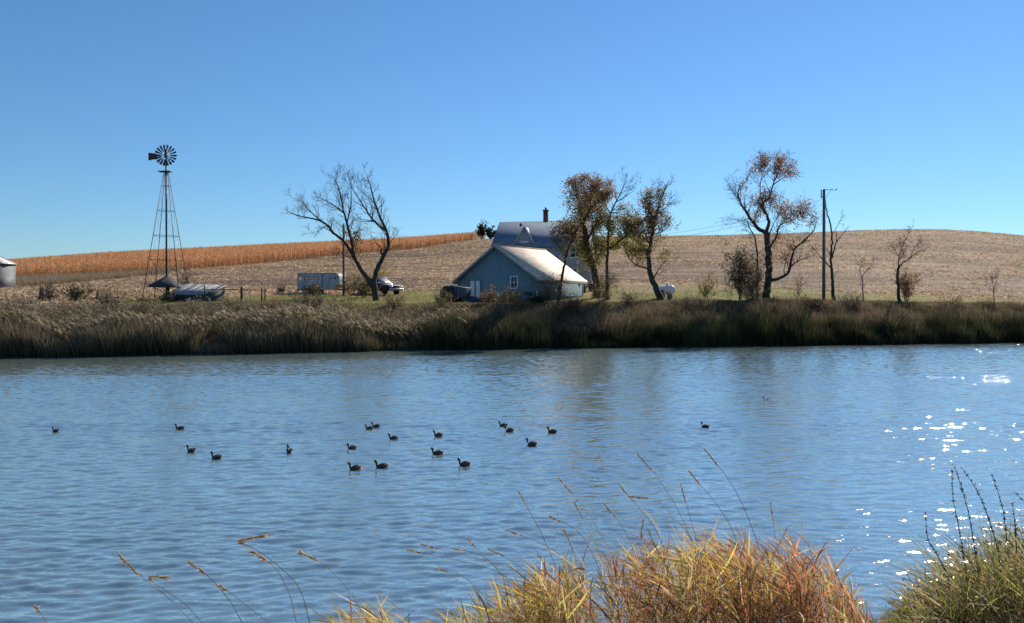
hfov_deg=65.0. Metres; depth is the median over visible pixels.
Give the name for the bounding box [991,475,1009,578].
dry weed stalk
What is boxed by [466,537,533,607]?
seed stalk
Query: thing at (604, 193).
leafy tree
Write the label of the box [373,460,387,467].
duck
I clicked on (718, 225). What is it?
power line
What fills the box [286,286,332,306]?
bank bush
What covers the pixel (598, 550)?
seed stalk
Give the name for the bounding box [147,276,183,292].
well shelter
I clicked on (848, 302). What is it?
bank bush
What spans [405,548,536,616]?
seed stalk
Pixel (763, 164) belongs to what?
rusty tree
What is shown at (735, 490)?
seed stalk
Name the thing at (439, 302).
bank bush
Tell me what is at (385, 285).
pickup truck
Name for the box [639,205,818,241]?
power line
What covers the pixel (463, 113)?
sky
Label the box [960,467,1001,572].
dry weed stalk
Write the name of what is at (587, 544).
seed stalk
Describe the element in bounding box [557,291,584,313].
bank bush
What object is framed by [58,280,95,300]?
shrub
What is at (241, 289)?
pipe fence
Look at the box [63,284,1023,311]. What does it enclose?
lawn grass
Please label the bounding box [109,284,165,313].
bank bush
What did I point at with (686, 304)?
bank bush
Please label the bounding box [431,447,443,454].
duck
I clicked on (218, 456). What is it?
duck
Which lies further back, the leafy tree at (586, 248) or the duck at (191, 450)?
the leafy tree at (586, 248)
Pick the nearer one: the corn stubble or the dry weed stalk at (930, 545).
the dry weed stalk at (930, 545)
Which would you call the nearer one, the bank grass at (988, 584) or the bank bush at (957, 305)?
the bank grass at (988, 584)
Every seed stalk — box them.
[34,604,46,622]
[115,554,192,622]
[148,575,201,622]
[187,560,242,622]
[215,582,268,622]
[237,534,309,622]
[246,549,296,622]
[296,550,367,622]
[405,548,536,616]
[419,543,539,586]
[436,567,501,617]
[450,547,527,621]
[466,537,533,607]
[486,548,576,621]
[505,529,591,616]
[518,491,565,594]
[548,516,620,622]
[558,477,647,622]
[563,528,593,621]
[574,501,629,622]
[603,502,656,622]
[618,483,680,612]
[626,495,695,601]
[636,453,714,608]
[641,519,665,622]
[679,482,713,602]
[687,469,739,552]
[703,448,764,565]
[769,502,783,581]
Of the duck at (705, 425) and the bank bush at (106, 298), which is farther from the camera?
the bank bush at (106, 298)
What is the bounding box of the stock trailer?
[297,273,346,293]
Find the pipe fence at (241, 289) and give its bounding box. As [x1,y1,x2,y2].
[203,285,266,301]
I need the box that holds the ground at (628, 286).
[0,230,1023,622]
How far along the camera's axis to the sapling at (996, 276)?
86.02 m
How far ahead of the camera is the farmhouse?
103.56 m
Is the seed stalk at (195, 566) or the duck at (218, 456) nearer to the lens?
the seed stalk at (195, 566)
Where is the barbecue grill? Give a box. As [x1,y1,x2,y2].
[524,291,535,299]
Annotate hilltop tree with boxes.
[474,219,489,238]
[485,225,495,238]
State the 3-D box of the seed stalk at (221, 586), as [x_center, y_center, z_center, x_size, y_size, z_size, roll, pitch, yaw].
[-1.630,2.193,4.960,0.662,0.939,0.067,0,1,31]
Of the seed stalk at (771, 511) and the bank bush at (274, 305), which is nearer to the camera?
the seed stalk at (771, 511)
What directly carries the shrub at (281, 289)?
on the ground at (628, 286)
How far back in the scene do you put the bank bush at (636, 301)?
75.72 m
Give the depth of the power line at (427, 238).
93.75 m
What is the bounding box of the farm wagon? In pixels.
[440,285,478,301]
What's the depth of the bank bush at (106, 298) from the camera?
62.25 m
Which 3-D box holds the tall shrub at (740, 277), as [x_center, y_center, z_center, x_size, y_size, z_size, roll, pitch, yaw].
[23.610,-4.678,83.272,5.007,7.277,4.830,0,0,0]
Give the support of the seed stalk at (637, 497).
on the ground at (628, 286)
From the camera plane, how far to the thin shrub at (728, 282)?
81.90 m
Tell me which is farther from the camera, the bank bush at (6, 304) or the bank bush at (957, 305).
the bank bush at (957, 305)
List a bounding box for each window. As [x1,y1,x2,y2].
[510,276,517,288]
[569,247,581,257]
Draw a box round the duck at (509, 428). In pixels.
[503,425,513,430]
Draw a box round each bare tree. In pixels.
[281,160,410,300]
[884,220,931,302]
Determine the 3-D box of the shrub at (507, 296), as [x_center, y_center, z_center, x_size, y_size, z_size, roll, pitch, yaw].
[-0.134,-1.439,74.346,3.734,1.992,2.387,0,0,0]
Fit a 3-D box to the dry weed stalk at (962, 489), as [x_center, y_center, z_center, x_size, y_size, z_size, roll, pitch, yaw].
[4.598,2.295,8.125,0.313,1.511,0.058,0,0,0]
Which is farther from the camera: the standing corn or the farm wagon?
the standing corn
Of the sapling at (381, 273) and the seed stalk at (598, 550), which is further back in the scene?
the sapling at (381, 273)
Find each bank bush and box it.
[0,291,30,314]
[83,282,126,310]
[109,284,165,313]
[221,297,250,311]
[245,297,279,311]
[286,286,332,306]
[379,291,406,310]
[426,283,456,309]
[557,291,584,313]
[616,288,647,305]
[665,293,700,310]
[795,291,835,310]
[835,290,865,308]
[936,292,966,311]
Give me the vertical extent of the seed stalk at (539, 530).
1.461 m
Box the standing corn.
[6,231,485,275]
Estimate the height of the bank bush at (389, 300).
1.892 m
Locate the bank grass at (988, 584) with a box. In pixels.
[859,504,1023,622]
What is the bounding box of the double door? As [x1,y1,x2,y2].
[470,281,480,295]
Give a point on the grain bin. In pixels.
(7, 273)
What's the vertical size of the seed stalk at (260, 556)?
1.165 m
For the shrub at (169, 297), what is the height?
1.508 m
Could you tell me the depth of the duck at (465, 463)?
17.49 m
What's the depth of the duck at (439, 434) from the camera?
21.44 m
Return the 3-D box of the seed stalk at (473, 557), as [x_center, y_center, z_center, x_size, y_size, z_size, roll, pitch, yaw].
[-0.131,2.276,5.821,1.205,1.077,0.058,0,0,21]
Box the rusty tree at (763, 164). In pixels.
[711,146,828,299]
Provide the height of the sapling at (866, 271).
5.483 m
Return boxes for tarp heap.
[468,296,480,302]
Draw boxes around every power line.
[354,229,493,241]
[616,199,822,239]
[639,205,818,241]
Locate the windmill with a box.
[141,145,187,300]
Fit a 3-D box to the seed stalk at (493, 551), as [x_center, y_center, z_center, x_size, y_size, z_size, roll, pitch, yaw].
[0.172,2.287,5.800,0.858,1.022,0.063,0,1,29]
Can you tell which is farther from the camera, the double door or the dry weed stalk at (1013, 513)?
the double door
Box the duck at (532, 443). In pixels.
[526,438,536,445]
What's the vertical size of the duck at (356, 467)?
0.218 m
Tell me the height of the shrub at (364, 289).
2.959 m
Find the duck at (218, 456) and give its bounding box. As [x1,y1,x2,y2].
[210,451,221,458]
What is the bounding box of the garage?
[453,244,587,300]
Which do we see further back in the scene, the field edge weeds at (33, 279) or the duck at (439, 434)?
the field edge weeds at (33, 279)
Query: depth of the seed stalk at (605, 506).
5.90 m
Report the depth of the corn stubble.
142.61 m
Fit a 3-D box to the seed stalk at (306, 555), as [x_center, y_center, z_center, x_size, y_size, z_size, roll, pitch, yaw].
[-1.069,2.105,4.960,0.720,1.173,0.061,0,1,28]
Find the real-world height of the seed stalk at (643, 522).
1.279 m
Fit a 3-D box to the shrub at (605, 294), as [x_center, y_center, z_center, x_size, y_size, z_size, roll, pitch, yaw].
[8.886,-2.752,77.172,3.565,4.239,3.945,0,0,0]
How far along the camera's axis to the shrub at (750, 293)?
78.75 m
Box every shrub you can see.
[28,275,68,301]
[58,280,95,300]
[158,287,175,302]
[176,265,201,283]
[276,285,284,291]
[306,281,324,294]
[336,265,363,295]
[350,270,378,296]
[475,280,505,303]
[493,286,529,303]
[523,268,566,302]
[526,292,549,303]
[588,264,620,302]
[692,268,721,299]
[718,238,763,299]
[721,267,736,298]
[734,245,772,298]
[734,281,770,302]
[790,272,804,297]
[891,260,925,301]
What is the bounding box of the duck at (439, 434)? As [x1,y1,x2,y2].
[433,430,442,436]
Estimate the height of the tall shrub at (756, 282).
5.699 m
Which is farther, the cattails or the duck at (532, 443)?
the cattails
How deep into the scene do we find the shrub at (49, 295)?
68.78 m
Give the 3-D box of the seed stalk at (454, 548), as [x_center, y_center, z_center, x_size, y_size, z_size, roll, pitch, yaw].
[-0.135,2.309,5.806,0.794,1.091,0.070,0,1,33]
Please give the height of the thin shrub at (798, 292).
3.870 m
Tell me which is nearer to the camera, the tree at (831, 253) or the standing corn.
the tree at (831, 253)
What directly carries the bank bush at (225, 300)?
on the ground at (628, 286)
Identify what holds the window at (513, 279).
in the garage
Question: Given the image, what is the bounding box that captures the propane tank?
[659,283,674,299]
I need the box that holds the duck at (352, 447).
[346,443,356,449]
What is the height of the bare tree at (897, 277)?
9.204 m
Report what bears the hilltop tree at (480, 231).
on the ground at (628, 286)
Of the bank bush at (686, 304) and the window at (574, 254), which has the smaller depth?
the bank bush at (686, 304)
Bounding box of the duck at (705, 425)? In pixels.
[700,421,708,427]
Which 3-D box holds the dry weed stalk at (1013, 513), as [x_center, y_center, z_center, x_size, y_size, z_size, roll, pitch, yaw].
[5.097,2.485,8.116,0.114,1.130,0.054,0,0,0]
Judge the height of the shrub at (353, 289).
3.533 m
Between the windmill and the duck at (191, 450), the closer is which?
the duck at (191, 450)
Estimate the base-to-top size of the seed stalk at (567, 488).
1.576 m
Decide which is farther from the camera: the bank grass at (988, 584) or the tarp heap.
the tarp heap
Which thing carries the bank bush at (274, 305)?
on the ground at (628, 286)
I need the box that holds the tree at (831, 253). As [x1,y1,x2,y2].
[810,194,848,300]
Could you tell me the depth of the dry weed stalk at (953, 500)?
7.91 m
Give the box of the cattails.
[0,301,1023,357]
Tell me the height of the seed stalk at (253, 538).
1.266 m
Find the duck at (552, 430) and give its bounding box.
[546,426,556,432]
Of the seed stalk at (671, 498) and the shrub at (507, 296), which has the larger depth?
the shrub at (507, 296)
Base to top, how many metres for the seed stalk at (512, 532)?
1.165 m
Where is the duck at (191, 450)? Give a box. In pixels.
[186,445,195,452]
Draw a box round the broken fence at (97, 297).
[68,293,118,300]
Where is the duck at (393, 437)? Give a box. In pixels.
[387,433,397,439]
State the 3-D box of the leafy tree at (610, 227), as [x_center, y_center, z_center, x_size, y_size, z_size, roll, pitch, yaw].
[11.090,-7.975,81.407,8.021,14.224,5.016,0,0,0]
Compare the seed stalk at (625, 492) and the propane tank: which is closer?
the seed stalk at (625, 492)
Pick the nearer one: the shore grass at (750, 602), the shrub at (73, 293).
the shore grass at (750, 602)
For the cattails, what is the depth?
63.16 m
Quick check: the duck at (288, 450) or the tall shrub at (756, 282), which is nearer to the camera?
the duck at (288, 450)
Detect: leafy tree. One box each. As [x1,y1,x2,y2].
[546,171,618,302]
[564,176,613,298]
[596,165,658,299]
[614,171,681,300]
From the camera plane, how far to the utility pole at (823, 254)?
82.82 m
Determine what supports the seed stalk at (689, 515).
on the ground at (628, 286)
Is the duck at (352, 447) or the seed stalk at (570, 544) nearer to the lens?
the seed stalk at (570, 544)
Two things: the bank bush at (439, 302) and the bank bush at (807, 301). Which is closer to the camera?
the bank bush at (439, 302)
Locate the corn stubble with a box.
[0,229,1023,306]
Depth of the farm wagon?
76.23 m
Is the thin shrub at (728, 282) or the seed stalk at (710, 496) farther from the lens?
the thin shrub at (728, 282)
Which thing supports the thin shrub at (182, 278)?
on the ground at (628, 286)
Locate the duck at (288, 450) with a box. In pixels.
[286,444,292,452]
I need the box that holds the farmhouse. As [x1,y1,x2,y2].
[491,207,595,287]
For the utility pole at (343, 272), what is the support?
on the ground at (628, 286)
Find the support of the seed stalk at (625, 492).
on the ground at (628, 286)
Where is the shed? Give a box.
[170,284,226,301]
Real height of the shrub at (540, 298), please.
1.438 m
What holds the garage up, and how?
on the ground at (628, 286)
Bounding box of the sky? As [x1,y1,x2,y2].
[0,0,1023,259]
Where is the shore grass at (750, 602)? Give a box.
[305,505,893,622]
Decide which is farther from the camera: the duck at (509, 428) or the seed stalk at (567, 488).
the duck at (509, 428)
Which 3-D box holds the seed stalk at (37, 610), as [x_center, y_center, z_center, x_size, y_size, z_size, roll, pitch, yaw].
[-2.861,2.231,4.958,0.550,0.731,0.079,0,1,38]
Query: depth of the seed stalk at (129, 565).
5.05 m
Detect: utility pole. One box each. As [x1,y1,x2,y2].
[342,224,344,295]
[821,188,836,298]
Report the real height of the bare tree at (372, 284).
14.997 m
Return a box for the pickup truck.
[357,278,402,294]
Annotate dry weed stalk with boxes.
[924,512,950,596]
[950,470,967,581]
[952,464,980,600]
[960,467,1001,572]
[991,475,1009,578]
[1011,502,1020,598]
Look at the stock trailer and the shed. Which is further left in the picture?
the shed
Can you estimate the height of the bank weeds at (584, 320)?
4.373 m
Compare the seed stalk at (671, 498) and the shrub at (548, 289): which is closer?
the seed stalk at (671, 498)
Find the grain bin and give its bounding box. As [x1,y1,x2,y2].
[0,256,17,287]
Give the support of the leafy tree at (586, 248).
on the ground at (628, 286)
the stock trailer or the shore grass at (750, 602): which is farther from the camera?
the stock trailer
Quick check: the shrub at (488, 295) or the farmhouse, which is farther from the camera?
the farmhouse
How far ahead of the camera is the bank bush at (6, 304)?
58.27 m
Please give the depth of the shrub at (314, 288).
82.18 m
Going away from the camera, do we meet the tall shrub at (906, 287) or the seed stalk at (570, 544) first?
the seed stalk at (570, 544)
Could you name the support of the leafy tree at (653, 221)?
on the ground at (628, 286)
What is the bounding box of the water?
[0,342,1023,622]
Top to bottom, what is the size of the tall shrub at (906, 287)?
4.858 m
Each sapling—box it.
[365,253,398,291]
[853,254,875,300]
[980,267,1003,302]
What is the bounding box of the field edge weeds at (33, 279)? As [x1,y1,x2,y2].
[16,266,179,286]
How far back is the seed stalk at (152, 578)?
5.07 m
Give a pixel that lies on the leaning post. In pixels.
(40, 292)
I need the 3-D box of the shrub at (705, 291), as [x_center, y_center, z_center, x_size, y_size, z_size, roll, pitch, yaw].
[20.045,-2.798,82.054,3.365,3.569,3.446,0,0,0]
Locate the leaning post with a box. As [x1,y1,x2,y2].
[38,287,43,300]
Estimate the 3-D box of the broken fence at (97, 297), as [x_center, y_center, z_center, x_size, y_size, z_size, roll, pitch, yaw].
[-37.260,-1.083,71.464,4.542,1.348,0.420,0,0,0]
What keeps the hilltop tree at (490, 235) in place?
on the ground at (628, 286)
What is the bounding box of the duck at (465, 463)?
[457,458,470,465]
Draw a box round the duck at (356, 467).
[347,462,361,469]
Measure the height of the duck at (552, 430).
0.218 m
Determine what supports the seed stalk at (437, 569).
on the ground at (628, 286)
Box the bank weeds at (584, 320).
[0,294,1023,340]

